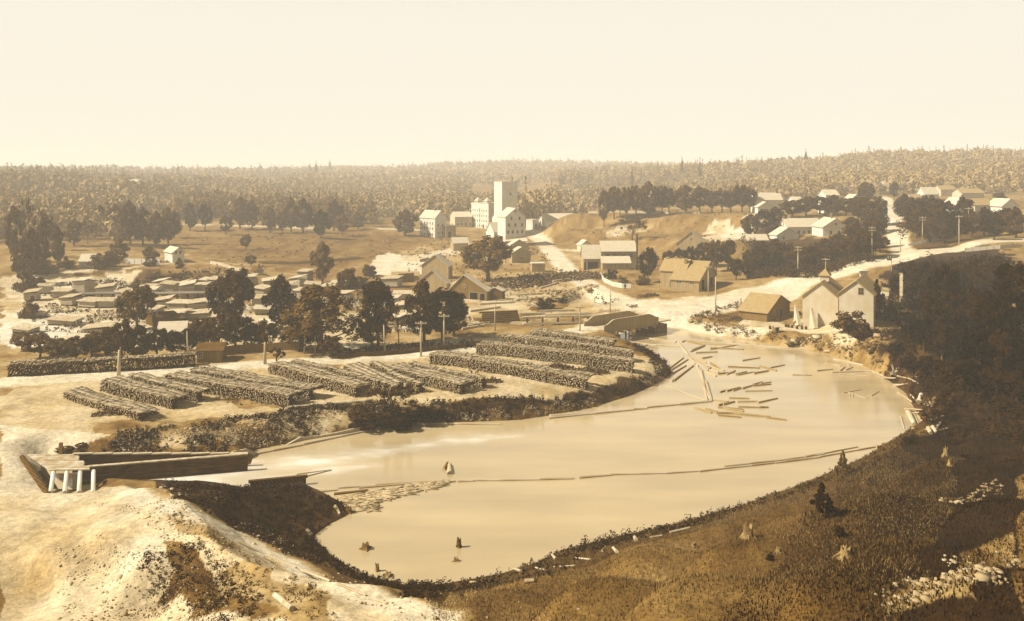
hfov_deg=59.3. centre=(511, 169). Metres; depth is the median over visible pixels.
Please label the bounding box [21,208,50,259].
leafy tree
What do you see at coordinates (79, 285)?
shed
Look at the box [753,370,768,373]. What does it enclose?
log
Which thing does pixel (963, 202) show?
leafy tree
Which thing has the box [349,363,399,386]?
cordwood stack
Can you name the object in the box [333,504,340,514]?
driftwood log
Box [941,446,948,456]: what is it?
tree stump
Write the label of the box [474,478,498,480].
log
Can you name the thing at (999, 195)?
leafy tree
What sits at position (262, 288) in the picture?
lumber stack
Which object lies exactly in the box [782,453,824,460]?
log
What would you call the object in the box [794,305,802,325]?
buttress
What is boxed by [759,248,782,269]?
leafy tree
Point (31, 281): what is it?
shrub
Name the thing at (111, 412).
wood heap
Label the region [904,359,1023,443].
undergrowth
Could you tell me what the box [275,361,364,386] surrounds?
cordwood stack
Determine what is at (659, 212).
rail fence
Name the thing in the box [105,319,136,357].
leafy tree
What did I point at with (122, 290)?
lumber stack
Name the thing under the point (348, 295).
lumber stack
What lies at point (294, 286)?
lumber stack
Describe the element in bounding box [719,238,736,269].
leafy tree
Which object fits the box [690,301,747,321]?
bank weeds
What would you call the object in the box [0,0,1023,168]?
sky
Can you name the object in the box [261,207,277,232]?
leafy tree
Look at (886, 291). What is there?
ruin
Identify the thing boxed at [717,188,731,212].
leafy tree
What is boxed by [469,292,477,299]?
door
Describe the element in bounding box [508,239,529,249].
shed
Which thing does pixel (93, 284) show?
lumber stack
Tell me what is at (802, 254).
leafy tree
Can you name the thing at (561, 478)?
log
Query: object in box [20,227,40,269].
leafy tree
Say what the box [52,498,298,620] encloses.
rubble
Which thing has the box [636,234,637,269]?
smokestack
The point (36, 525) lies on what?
ground
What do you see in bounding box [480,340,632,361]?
cordwood stack
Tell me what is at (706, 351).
log
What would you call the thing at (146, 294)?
leafy tree
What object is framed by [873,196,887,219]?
leafy tree
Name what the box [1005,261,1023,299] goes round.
leafy tree
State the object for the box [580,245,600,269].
wagon shed
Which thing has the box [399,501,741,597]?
shoreline weeds
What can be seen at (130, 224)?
leafy tree
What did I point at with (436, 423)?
log
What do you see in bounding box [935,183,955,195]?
house
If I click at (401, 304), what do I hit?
lumber stack
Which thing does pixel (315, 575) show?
edging pole
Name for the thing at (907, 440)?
shrub
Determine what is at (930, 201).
leafy tree
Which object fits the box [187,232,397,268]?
scrub
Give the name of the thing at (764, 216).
leafy tree
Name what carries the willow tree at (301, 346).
on the ground at (36, 525)
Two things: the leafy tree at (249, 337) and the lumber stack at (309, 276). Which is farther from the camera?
the lumber stack at (309, 276)
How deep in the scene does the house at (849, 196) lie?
535.72 m
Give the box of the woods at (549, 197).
[511,176,566,226]
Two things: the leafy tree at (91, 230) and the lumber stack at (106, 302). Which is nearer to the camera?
the lumber stack at (106, 302)
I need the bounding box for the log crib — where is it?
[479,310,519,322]
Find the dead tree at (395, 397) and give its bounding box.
[383,378,409,407]
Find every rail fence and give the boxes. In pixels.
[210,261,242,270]
[262,257,359,263]
[420,255,462,261]
[588,211,699,213]
[908,238,940,245]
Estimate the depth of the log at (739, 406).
158.96 m
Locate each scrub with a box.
[22,281,364,341]
[139,537,263,620]
[169,512,337,620]
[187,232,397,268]
[324,238,587,319]
[569,209,756,248]
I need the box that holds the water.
[46,299,920,583]
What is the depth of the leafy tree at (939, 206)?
355.46 m
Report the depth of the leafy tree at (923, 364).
158.69 m
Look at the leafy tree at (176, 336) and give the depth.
192.01 m
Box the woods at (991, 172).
[553,144,1023,213]
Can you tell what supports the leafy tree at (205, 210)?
on the ground at (36, 525)
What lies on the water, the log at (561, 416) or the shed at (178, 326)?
the log at (561, 416)
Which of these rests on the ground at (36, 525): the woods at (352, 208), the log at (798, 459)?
the woods at (352, 208)
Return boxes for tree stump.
[346,506,352,513]
[359,541,371,551]
[374,562,379,571]
[382,571,393,578]
[456,537,461,548]
[690,542,697,547]
[739,521,756,539]
[775,546,783,554]
[832,544,850,561]
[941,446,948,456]
[947,459,954,466]
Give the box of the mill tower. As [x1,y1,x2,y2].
[494,181,517,221]
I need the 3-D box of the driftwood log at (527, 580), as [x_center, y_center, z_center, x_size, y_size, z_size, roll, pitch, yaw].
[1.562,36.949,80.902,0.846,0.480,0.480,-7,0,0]
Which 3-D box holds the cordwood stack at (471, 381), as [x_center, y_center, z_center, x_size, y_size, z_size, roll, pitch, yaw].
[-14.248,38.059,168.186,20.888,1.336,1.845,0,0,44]
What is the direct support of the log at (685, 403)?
on the water
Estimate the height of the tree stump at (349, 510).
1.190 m
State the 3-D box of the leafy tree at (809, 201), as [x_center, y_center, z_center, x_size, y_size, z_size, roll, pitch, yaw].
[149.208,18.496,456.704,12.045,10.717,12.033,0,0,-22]
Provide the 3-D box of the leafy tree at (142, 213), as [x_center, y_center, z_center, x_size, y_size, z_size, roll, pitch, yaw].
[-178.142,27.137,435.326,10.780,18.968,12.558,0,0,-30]
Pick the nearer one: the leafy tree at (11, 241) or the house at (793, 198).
the leafy tree at (11, 241)
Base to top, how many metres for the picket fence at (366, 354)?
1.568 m
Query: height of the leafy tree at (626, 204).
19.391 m
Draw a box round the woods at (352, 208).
[168,188,378,225]
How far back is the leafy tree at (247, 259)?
356.24 m
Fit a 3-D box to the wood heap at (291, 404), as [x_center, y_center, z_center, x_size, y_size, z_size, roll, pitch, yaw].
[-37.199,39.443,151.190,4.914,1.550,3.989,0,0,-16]
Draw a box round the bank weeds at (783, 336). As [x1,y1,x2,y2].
[687,319,880,373]
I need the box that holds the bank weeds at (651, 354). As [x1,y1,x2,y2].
[403,340,672,420]
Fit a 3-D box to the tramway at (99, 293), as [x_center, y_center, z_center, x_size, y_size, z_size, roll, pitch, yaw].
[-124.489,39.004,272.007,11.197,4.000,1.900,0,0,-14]
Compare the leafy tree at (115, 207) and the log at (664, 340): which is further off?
the leafy tree at (115, 207)
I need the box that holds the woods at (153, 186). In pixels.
[129,170,472,218]
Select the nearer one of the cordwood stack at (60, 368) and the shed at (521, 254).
the cordwood stack at (60, 368)
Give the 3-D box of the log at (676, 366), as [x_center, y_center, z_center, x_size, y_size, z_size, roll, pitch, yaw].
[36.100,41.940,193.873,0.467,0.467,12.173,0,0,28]
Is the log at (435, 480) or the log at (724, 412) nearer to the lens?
the log at (435, 480)
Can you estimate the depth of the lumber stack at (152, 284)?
291.41 m
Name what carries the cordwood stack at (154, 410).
on the ground at (36, 525)
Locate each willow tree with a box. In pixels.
[277,317,317,349]
[279,283,360,351]
[459,235,513,280]
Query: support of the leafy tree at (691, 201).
on the ground at (36, 525)
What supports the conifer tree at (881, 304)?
on the ground at (36, 525)
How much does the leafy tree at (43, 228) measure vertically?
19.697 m
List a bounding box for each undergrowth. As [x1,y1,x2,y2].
[739,233,877,278]
[879,249,1023,419]
[895,206,1021,238]
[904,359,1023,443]
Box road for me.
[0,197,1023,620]
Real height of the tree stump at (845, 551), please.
1.058 m
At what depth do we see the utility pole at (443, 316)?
201.09 m
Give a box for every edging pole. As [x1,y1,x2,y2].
[176,509,200,519]
[202,520,225,533]
[235,539,261,552]
[267,554,295,567]
[301,569,330,581]
[337,582,366,595]
[373,597,400,608]
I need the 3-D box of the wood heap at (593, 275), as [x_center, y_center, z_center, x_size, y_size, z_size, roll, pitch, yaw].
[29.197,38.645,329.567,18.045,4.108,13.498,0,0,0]
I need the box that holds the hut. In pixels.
[576,239,591,251]
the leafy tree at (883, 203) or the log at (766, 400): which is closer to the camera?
the log at (766, 400)
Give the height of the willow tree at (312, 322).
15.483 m
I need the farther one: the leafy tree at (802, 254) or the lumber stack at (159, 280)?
the leafy tree at (802, 254)
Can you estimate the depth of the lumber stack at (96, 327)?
218.81 m
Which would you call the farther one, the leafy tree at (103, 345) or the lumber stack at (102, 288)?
the lumber stack at (102, 288)
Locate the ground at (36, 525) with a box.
[0,195,1023,620]
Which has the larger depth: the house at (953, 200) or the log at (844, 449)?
the house at (953, 200)
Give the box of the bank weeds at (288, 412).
[101,398,399,452]
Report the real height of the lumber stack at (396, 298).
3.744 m
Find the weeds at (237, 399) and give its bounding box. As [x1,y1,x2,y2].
[215,394,268,404]
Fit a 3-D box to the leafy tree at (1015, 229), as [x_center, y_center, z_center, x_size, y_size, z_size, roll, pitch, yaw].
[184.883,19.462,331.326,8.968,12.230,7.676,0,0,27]
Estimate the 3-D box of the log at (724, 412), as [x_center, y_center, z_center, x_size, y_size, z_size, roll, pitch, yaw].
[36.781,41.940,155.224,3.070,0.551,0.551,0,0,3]
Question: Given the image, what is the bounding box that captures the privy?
[772,324,779,333]
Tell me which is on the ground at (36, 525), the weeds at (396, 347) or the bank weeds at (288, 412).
the weeds at (396, 347)
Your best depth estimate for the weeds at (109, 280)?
317.16 m
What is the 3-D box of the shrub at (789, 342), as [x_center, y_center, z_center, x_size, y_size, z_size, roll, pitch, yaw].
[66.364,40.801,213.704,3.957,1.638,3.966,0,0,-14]
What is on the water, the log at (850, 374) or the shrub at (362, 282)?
the log at (850, 374)
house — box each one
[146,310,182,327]
[163,246,185,262]
[526,219,538,228]
[659,257,691,287]
[669,258,716,291]
[751,191,782,212]
[754,201,773,213]
[768,227,799,240]
[778,216,818,234]
[787,197,801,204]
[801,269,843,325]
[811,213,844,236]
[817,189,839,213]
[837,274,881,328]
[845,194,858,200]
[875,181,890,194]
[904,194,921,202]
[915,187,939,198]
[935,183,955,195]
[944,197,962,211]
[951,188,983,197]
[967,198,990,212]
[989,198,1019,211]
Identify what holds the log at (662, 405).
on the water
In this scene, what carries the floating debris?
on the water
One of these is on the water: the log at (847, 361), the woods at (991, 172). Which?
the log at (847, 361)
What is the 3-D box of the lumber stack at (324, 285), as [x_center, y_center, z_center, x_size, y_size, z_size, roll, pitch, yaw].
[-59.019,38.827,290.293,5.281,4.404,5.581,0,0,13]
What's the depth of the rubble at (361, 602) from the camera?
80.40 m
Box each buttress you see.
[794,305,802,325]
[809,307,819,328]
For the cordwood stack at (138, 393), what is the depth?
154.09 m
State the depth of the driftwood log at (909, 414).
150.97 m
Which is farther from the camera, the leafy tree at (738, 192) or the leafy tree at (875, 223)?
the leafy tree at (738, 192)
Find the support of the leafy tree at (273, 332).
on the ground at (36, 525)
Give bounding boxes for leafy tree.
[4,205,26,261]
[9,331,31,349]
[10,241,34,282]
[16,197,34,239]
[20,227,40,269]
[20,332,55,357]
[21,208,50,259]
[35,218,51,262]
[40,215,57,257]
[42,338,66,360]
[49,221,70,248]
[50,226,64,264]
[61,335,93,358]
[64,218,82,245]
[77,330,106,355]
[79,219,97,243]
[88,204,108,235]
[91,326,120,356]
[103,203,123,231]
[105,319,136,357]
[109,238,129,261]
[113,284,156,326]
[117,200,143,245]
[120,325,151,355]
[135,207,152,243]
[141,246,159,259]
[141,328,169,353]
[142,211,169,247]
[155,207,179,243]
[164,330,183,352]
[171,210,182,237]
[176,328,198,351]
[183,202,197,230]
[188,317,219,341]
[198,203,212,230]
[201,313,234,341]
[205,268,255,326]
[218,312,254,344]
[219,214,233,234]
[229,196,249,228]
[240,234,251,249]
[240,322,264,343]
[244,199,259,228]
[244,255,256,265]
[252,319,280,342]
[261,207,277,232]
[261,273,298,329]
[269,346,285,360]
[276,211,287,233]
[281,196,297,231]
[292,197,313,232]
[308,209,332,237]
[309,241,334,283]
[316,335,343,356]
[326,198,344,230]
[334,213,348,235]
[336,268,359,289]
[348,309,390,333]
[349,213,365,228]
[355,320,391,347]
[360,277,394,345]
[383,299,412,346]
[391,208,418,235]
[404,279,442,340]
[419,287,468,341]
[440,302,467,335]
[598,188,610,227]
[608,186,620,218]
[613,190,622,216]
[618,186,633,219]
[618,215,647,240]
[630,185,642,215]
[633,181,663,217]
[637,247,659,278]
[656,185,669,213]
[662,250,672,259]
[663,188,675,211]
[672,184,701,210]
[672,247,688,258]
[686,246,698,259]
[692,185,710,212]
[694,242,711,260]
[702,190,719,212]
[706,239,726,271]
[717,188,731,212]
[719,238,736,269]
[724,188,739,211]
[729,258,742,279]
[731,185,753,211]
[738,261,755,277]
[740,214,761,233]
[742,246,769,269]
[743,186,757,212]
[753,209,776,231]
[756,240,771,248]
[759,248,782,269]
[766,206,787,225]
[766,238,784,251]
[773,246,795,269]
[780,200,805,217]
[783,247,809,267]
[785,244,794,249]
[795,196,818,215]
[803,246,826,264]
[813,196,829,213]
[814,238,832,247]
[821,194,845,215]
[828,232,846,243]
[836,198,849,215]
[839,236,871,255]
[841,216,860,233]
[846,195,866,220]
[846,222,877,235]
[852,198,881,219]
[852,227,881,256]
[857,182,875,199]
[864,217,884,243]
[865,206,890,232]
[870,236,890,251]
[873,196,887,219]
[883,305,899,320]
[885,342,904,357]
[888,275,907,299]
[889,182,898,199]
[892,193,908,219]
[898,352,916,369]
[900,196,926,215]
[901,261,928,284]
[902,281,931,318]
[904,212,927,237]
[907,317,937,353]
[913,355,941,378]
[916,195,934,218]
[917,216,940,241]
[924,198,950,223]
[926,263,961,295]
[930,220,954,243]
[942,200,960,221]
[944,216,970,241]
[944,261,975,291]
[956,195,974,215]
[958,362,984,391]
[961,211,981,237]
[977,206,992,235]
[977,328,1019,371]
[980,213,1006,239]
[992,192,1006,197]
[992,263,1017,291]
[993,208,1016,231]
[1001,206,1023,237]
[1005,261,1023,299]
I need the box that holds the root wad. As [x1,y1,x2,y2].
[887,364,898,375]
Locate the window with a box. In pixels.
[858,288,863,294]
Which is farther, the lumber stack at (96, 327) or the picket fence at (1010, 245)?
the picket fence at (1010, 245)
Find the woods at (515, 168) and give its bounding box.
[0,157,746,186]
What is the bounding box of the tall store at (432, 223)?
[419,207,446,237]
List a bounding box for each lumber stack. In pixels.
[9,323,42,333]
[15,308,49,318]
[22,288,41,300]
[37,282,55,293]
[44,314,84,325]
[50,287,74,297]
[58,293,82,305]
[60,333,89,343]
[76,297,99,307]
[80,321,115,332]
[83,279,99,295]
[94,282,116,296]
[97,297,117,307]
[114,287,132,296]
[139,283,159,288]
[145,305,165,312]
[150,286,159,297]
[152,277,170,290]
[154,294,175,306]
[159,280,179,296]
[166,299,189,309]
[167,308,193,320]
[178,278,192,291]
[179,279,195,298]
[183,308,211,318]
[186,297,206,308]
[194,281,211,297]
[198,277,208,284]
[205,276,225,294]
[240,273,258,287]
[251,294,270,305]
[253,304,271,314]
[254,284,270,293]
[261,276,277,284]
[283,280,298,292]
[287,274,306,286]
[292,287,305,298]
[297,268,313,280]
[304,281,321,286]
[320,283,336,295]
[337,290,354,303]
[380,275,403,287]
[385,294,401,302]
[387,312,406,324]
[393,290,411,298]
[395,301,404,309]
[399,309,416,318]
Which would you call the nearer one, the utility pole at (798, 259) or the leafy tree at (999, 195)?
the utility pole at (798, 259)
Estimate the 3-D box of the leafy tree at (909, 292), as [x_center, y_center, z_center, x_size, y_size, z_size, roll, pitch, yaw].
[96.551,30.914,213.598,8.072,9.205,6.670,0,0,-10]
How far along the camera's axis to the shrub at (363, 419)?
144.77 m
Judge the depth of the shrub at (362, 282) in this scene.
304.26 m
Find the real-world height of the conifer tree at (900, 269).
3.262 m
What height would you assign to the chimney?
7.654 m
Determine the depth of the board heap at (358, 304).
264.68 m
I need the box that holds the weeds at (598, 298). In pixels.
[548,288,637,308]
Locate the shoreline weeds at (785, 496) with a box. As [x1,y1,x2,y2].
[754,434,924,503]
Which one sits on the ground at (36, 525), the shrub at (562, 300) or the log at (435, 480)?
the shrub at (562, 300)
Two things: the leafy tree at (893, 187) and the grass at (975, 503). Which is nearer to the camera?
the grass at (975, 503)
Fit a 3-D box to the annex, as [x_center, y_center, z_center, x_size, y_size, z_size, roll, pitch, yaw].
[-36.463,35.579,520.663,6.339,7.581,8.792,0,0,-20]
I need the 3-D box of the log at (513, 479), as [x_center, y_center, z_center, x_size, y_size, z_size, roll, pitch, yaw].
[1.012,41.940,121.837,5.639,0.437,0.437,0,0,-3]
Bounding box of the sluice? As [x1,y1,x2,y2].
[20,442,247,493]
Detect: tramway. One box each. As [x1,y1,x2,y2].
[79,291,120,298]
[154,291,205,299]
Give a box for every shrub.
[11,268,45,292]
[19,295,38,318]
[34,257,59,273]
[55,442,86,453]
[57,256,75,268]
[87,253,112,268]
[104,249,122,266]
[141,255,160,265]
[142,272,165,281]
[156,273,188,283]
[175,260,185,268]
[347,407,383,430]
[355,276,369,288]
[362,264,376,276]
[366,382,414,413]
[372,406,420,430]
[409,406,447,422]
[536,298,555,309]
[554,297,567,302]
[607,269,617,278]
[617,275,628,283]
[636,273,650,284]
[765,552,773,560]
[785,338,799,345]
[829,310,869,333]
[834,525,844,536]
[850,322,877,338]
[865,342,876,352]
[878,335,896,345]
[901,436,916,443]
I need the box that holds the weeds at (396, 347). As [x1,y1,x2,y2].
[331,337,479,356]
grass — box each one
[126,558,395,620]
[426,439,961,620]
[720,404,1023,620]
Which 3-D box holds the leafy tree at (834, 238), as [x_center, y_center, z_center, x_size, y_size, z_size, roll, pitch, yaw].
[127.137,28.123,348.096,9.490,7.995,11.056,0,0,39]
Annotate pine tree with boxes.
[629,169,633,186]
[680,157,684,172]
[697,162,702,178]
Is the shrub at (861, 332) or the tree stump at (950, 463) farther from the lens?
the shrub at (861, 332)
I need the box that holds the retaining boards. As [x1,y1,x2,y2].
[231,427,359,455]
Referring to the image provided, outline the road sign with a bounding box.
[887,255,891,270]
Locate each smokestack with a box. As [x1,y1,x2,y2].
[535,191,536,218]
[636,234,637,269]
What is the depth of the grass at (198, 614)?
78.26 m
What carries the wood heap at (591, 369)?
on the ground at (36, 525)
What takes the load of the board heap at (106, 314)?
on the ground at (36, 525)
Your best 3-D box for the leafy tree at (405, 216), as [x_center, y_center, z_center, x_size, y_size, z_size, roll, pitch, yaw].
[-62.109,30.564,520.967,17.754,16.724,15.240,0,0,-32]
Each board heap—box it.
[41,304,69,312]
[60,315,100,327]
[86,310,121,318]
[238,302,271,311]
[351,299,367,306]
[392,323,422,332]
[460,317,493,326]
[523,298,557,306]
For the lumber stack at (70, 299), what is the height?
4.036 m
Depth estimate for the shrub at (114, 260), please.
340.21 m
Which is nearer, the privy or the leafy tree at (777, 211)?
the privy
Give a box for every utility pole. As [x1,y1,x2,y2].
[117,350,120,375]
[186,331,188,365]
[263,342,266,363]
[383,325,385,350]
[415,321,426,356]
[438,314,449,345]
[494,308,495,330]
[575,306,584,330]
[708,265,708,296]
[715,277,715,316]
[795,246,801,268]
[869,227,875,256]
[919,216,925,245]
[956,216,962,245]
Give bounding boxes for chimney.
[899,273,905,301]
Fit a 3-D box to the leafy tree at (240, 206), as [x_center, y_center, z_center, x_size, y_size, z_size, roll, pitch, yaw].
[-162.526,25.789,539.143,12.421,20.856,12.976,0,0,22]
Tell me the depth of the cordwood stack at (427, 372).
166.32 m
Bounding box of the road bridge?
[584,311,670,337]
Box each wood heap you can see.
[91,409,121,416]
[275,401,304,407]
[484,377,502,382]
[485,280,534,288]
[503,276,551,285]
[518,270,588,281]
[543,362,573,369]
[546,269,606,278]
[571,366,609,375]
[574,269,610,279]
[637,292,658,297]
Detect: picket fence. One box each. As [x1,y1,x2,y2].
[338,340,481,357]
[965,243,1021,251]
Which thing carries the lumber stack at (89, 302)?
on the ground at (36, 525)
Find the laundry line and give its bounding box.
[123,258,163,265]
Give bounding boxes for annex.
[444,224,455,237]
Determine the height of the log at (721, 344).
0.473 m
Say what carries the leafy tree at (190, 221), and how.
on the ground at (36, 525)
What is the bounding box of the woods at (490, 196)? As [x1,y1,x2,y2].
[375,184,600,218]
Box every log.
[255,450,272,454]
[273,444,302,451]
[297,469,330,474]
[302,435,341,444]
[308,470,330,475]
[321,489,336,491]
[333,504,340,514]
[334,489,367,494]
[338,484,374,488]
[342,427,380,436]
[359,482,417,488]
[375,481,416,484]
[417,422,457,424]
[417,480,454,482]
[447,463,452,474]
[458,423,499,424]
[458,480,472,481]
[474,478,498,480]
[499,478,539,480]
[525,578,533,583]
[540,477,573,479]
[549,412,589,416]
[549,412,594,418]
[579,474,611,478]
[595,409,633,413]
[610,473,635,474]
[636,472,666,474]
[647,403,679,407]
[653,338,676,341]
[656,344,678,346]
[667,386,702,399]
[667,470,698,473]
[669,527,689,532]
[670,359,688,369]
[674,365,693,381]
[679,400,712,404]
[694,407,712,412]
[696,351,717,352]
[699,467,723,471]
[700,369,705,386]
[702,380,707,400]
[705,380,712,400]
[706,343,737,345]
[710,347,743,349]
[713,398,728,401]
[717,411,732,413]
[718,406,742,409]
[718,414,740,417]
[723,407,743,411]
[724,462,750,466]
[724,465,750,468]
[728,366,759,367]
[729,397,748,398]
[733,412,769,416]
[737,400,757,401]
[738,405,759,407]
[739,344,780,347]
[750,461,777,465]
[751,459,781,463]
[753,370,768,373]
[756,397,777,402]
[766,416,786,420]
[781,347,806,349]
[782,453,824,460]
[784,456,820,462]
[803,451,832,457]
[821,449,858,456]
[831,370,870,372]
[833,358,862,364]
[833,446,857,451]
[838,373,865,375]
[859,446,875,450]
[897,392,912,401]
[905,410,915,425]
[916,393,922,403]
[926,426,932,434]
[930,425,937,433]
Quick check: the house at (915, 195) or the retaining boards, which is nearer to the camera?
the retaining boards
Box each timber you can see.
[248,474,307,485]
[272,592,294,611]
[287,399,368,407]
[294,398,307,401]
[461,324,485,329]
[464,299,479,301]
[467,332,500,337]
[469,306,500,311]
[480,301,514,304]
[500,298,529,300]
[515,291,559,294]
[520,312,544,314]
[539,282,556,288]
[540,309,574,311]
[545,312,589,315]
[600,309,619,311]
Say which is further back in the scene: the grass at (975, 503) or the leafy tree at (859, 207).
the leafy tree at (859, 207)
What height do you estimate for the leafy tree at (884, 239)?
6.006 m
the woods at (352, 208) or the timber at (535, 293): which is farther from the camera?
the woods at (352, 208)
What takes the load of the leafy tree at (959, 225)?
on the ground at (36, 525)
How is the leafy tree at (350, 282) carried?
on the ground at (36, 525)
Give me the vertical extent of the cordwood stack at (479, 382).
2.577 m
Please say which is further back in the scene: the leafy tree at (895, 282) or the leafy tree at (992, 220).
the leafy tree at (992, 220)
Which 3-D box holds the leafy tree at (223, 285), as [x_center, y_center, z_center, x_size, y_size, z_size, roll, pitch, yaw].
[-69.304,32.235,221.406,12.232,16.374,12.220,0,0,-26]
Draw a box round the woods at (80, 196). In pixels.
[0,163,137,240]
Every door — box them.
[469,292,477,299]
[480,293,484,300]
[587,261,597,268]
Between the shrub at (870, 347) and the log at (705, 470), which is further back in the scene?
the shrub at (870, 347)
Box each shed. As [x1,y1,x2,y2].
[70,277,92,296]
[78,254,96,267]
[157,321,190,343]
[195,342,228,362]
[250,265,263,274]
[391,271,419,280]
[450,237,468,250]
[489,286,505,299]
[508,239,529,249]
[509,246,531,262]
[530,262,545,271]
[539,213,572,226]
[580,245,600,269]
[737,292,790,321]
[743,234,768,244]
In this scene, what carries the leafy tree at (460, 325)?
on the ground at (36, 525)
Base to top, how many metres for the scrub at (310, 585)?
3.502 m
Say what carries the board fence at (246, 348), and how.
on the ground at (36, 525)
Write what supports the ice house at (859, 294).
on the ground at (36, 525)
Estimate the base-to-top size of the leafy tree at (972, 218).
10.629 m
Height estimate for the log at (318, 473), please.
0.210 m
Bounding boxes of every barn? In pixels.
[417,269,451,292]
[420,254,453,278]
[448,273,490,300]
[676,230,707,250]
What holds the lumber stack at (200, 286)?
on the ground at (36, 525)
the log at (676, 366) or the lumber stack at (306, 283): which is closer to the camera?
the log at (676, 366)
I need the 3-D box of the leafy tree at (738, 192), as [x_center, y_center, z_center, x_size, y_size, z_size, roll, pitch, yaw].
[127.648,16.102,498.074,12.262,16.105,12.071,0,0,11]
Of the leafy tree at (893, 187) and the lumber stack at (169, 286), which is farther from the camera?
the leafy tree at (893, 187)
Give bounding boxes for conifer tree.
[809,482,837,515]
[834,450,850,473]
[873,279,889,319]
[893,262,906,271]
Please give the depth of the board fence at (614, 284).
304.39 m
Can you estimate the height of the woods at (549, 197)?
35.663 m
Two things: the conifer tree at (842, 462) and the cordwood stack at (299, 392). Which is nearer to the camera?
the conifer tree at (842, 462)
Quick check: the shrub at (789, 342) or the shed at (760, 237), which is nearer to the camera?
the shrub at (789, 342)
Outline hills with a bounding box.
[19,160,1023,221]
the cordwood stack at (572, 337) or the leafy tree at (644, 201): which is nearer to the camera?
the cordwood stack at (572, 337)
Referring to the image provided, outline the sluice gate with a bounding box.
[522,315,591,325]
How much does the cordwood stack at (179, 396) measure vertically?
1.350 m
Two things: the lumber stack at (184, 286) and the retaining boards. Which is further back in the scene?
the lumber stack at (184, 286)
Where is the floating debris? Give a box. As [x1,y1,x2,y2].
[335,479,455,512]
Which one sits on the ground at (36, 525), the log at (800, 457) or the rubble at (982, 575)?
the rubble at (982, 575)
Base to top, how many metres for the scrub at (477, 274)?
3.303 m
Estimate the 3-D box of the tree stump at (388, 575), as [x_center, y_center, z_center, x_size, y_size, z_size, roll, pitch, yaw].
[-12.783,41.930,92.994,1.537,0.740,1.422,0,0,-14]
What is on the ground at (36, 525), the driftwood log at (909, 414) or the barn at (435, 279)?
the barn at (435, 279)
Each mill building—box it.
[471,197,493,228]
[497,207,525,242]
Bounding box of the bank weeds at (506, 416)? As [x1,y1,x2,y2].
[444,397,597,420]
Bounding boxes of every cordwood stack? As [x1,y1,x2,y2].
[7,353,195,376]
[9,351,196,363]
[62,390,147,419]
[70,387,151,415]
[76,386,159,414]
[99,378,177,408]
[110,376,183,399]
[115,375,189,399]
[128,373,203,402]
[137,372,210,392]
[163,373,294,406]
[172,372,296,395]
[176,370,303,395]
[189,367,315,400]
[193,367,320,389]
[200,365,323,388]
[267,362,360,396]
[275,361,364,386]
[283,361,370,387]
[290,359,383,390]
[343,364,397,393]
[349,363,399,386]
[353,361,406,388]
[369,361,424,392]
[387,364,466,394]
[394,363,468,385]
[399,362,475,384]
[408,360,486,387]
[428,352,589,389]
[433,351,588,379]
[438,350,594,376]
[475,343,634,372]
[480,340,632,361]
[500,334,633,361]
[503,332,632,349]
[529,330,614,346]
[531,329,614,344]
[535,328,617,341]
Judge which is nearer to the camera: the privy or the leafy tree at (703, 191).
the privy
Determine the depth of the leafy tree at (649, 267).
310.67 m
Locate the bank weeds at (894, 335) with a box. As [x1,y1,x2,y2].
[849,326,949,424]
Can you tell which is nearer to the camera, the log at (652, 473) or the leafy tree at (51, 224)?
the log at (652, 473)
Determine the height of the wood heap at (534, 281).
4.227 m
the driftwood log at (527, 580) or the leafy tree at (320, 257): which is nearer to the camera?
the driftwood log at (527, 580)
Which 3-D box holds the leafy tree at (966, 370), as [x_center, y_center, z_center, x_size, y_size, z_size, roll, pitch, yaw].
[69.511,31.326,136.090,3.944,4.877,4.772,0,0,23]
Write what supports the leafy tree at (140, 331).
on the ground at (36, 525)
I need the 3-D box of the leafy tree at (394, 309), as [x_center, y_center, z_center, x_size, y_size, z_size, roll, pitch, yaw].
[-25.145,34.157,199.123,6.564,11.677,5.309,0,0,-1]
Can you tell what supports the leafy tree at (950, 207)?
on the ground at (36, 525)
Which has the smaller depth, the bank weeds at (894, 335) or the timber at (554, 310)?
the bank weeds at (894, 335)
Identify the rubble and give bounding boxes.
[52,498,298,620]
[114,409,321,450]
[159,484,580,620]
[487,283,598,301]
[790,330,882,351]
[874,479,1021,607]
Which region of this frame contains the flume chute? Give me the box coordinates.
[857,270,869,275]
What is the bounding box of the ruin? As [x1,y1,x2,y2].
[880,287,894,299]
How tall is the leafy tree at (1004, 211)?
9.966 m
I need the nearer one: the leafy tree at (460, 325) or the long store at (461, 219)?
the leafy tree at (460, 325)
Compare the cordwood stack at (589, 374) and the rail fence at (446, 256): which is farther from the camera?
the rail fence at (446, 256)
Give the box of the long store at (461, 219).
[449,211,472,226]
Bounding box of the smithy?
[598,241,635,267]
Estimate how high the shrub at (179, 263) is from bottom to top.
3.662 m
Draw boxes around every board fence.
[227,341,299,354]
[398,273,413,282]
[601,273,630,287]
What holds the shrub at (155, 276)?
on the ground at (36, 525)
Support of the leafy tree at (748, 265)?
on the ground at (36, 525)
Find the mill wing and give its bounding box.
[485,222,497,236]
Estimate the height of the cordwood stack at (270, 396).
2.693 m
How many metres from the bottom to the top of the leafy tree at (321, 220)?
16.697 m
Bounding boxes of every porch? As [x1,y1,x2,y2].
[504,235,527,242]
[600,256,631,269]
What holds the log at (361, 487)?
on the water
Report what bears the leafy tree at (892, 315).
on the ground at (36, 525)
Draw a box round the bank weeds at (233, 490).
[164,477,455,599]
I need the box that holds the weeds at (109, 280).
[95,264,236,288]

